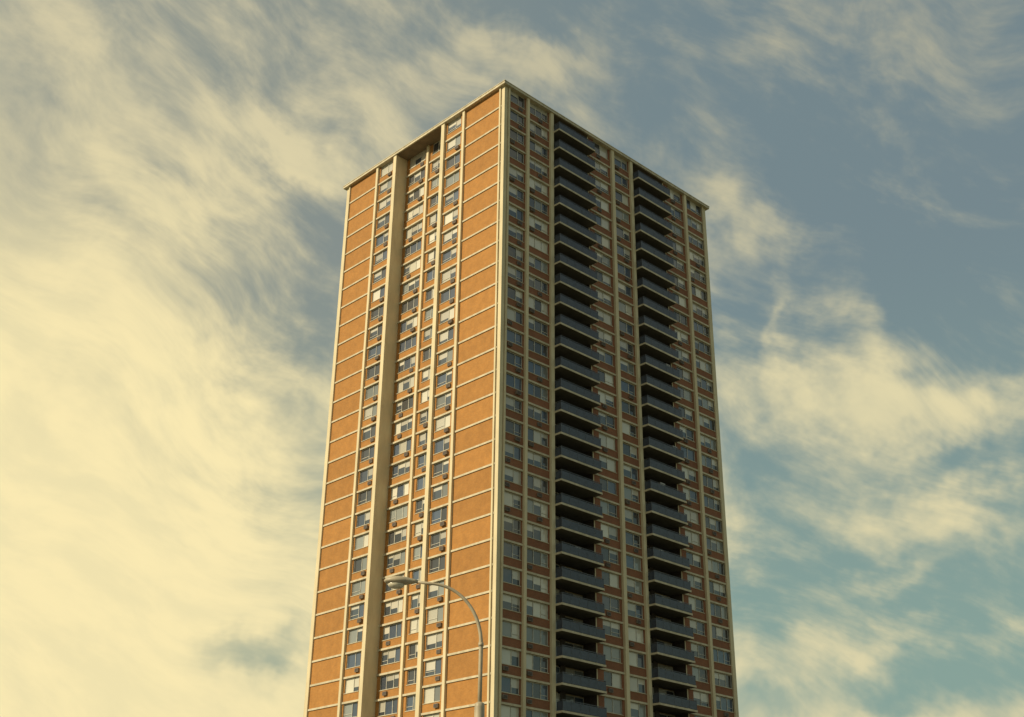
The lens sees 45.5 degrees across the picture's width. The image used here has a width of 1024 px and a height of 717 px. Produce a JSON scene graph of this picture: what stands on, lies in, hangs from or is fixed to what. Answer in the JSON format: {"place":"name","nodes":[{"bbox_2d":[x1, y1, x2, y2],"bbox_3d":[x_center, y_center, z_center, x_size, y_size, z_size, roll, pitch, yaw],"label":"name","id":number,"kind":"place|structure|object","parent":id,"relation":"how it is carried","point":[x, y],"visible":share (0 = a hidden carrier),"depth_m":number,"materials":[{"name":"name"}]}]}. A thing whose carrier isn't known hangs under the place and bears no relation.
{"place":"outdoors","nodes":[
{"label":"outdoors","id":0,"kind":"place"},
{"bbox_2d":[384,576,484,716],"bbox_3d":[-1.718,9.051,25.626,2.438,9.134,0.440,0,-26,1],"label":"street lamp","id":1,"kind":"object","parent":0,"point":[395,582],"visible":1,"depth_m":27.19,"materials":[{"name":"metal"}]},
{"bbox_2d":[0,0,1023,716],"label":"sky","id":2,"kind":"structure","parent":0,"point":[174,174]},
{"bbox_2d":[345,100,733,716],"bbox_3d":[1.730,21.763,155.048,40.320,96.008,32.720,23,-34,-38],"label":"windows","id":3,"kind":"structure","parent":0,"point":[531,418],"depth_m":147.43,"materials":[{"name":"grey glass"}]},
{"bbox_2d":[354,107,728,716],"bbox_3d":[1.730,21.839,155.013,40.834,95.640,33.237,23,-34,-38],"label":"ac units","id":4,"kind":"object","parent":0,"point":[451,322],"visible":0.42,"depth_m":146.66},
{"label":"ground","id":5,"kind":"structure","parent":0,"visible":0},
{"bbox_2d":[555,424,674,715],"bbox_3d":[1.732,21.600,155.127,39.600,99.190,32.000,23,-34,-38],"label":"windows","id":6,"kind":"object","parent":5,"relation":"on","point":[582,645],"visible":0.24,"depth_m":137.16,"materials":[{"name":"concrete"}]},
{"bbox_2d":[308,90,501,716],"bbox_3d":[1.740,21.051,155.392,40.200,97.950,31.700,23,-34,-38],"label":"gable brick panels","id":7,"kind":"object","parent":6,"relation":"attached to","point":[462,692],"visible":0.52,"depth_m":144.74,"materials":[{"name":"orange brick"}]},
{"bbox_2d":[343,91,732,716],"bbox_3d":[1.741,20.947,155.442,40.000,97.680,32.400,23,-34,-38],"label":"window frames","id":8,"kind":"structure","parent":7,"relation":"attached to","point":[533,439],"depth_m":146.96,"materials":[{"name":"paint"}]},
{"bbox_2d":[344,92,732,716],"bbox_3d":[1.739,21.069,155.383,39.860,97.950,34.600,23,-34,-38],"label":"window panes","id":9,"kind":"object","parent":8,"relation":"in","point":[533,608],"visible":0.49,"depth_m":145.76,"materials":[{"name":"glass"}]},
{"bbox_2d":[303,86,738,716],"bbox_3d":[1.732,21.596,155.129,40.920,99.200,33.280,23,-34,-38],"label":"concrete piers","id":10,"kind":"structure","parent":6,"relation":"on","point":[371,622],"depth_m":145.50,"materials":[{"name":"beige concrete"}]},
{"bbox_2d":[308,105,733,716],"bbox_3d":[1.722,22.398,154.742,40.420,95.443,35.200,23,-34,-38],"label":"floor slab edges","id":11,"kind":"object","parent":6,"relation":"attached to","point":[696,713],"visible":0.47,"depth_m":146.82,"materials":[{"name":"concrete"}]},
{"bbox_2d":[343,80,708,210],"bbox_3d":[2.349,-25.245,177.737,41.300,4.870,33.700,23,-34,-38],"label":"roof slab","id":12,"kind":"structure","parent":6,"relation":"on","point":[545,108],"depth_m":163.88,"materials":[{"name":"beige concrete"}]},
{"bbox_2d":[398,115,662,183],"bbox_3d":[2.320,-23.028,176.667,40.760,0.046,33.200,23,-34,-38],"label":"roof soffits","id":13,"kind":"object","parent":12,"relation":"attached to","point":[419,146],"visible":0.29,"depth_m":164.88,"materials":[{"name":"beige concrete"}]},
{"bbox_2d":[355,107,728,716],"bbox_3d":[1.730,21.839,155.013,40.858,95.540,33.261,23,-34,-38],"label":"ac grilles","id":14,"kind":"object","parent":6,"relation":"on","point":[508,508],"visible":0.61,"depth_m":145.32,"materials":[{"name":"grey metal"}]},
{"bbox_2d":[501,99,733,716],"bbox_3d":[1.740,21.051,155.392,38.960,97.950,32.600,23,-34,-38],"label":"facade brick spandrels","id":15,"kind":"object","parent":6,"relation":"attached to","point":[537,648],"visible":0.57,"depth_m":146.31,"materials":[{"name":"brown brick"}]},
{"bbox_2d":[557,137,687,716],"bbox_3d":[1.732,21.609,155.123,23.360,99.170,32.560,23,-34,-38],"label":"loggia walls","id":16,"kind":"structure","parent":6,"relation":"on","point":[591,700],"depth_m":141.80,"materials":[{"name":"paint"}]},
{"bbox_2d":[554,130,696,716],"bbox_3d":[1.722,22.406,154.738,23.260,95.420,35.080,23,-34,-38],"label":"balcony slabs","id":17,"kind":"structure","parent":16,"relation":"attached to","point":[573,514],"depth_m":148.66,"materials":[{"name":"grey concrete"}]},
{"bbox_2d":[554,123,696,716],"bbox_3d":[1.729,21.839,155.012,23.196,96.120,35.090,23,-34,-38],"label":"balcony panels","id":18,"kind":"object","parent":17,"relation":"attached to","point":[593,657],"visible":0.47,"depth_m":145.26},
{"bbox_2d":[554,122,696,716],"bbox_3d":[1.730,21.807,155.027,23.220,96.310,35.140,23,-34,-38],"label":"balcony rails","id":19,"kind":"object","parent":16,"relation":"attached to","point":[559,140],"visible":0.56,"depth_m":146.34,"materials":[{"name":"black metal"}]}
]}

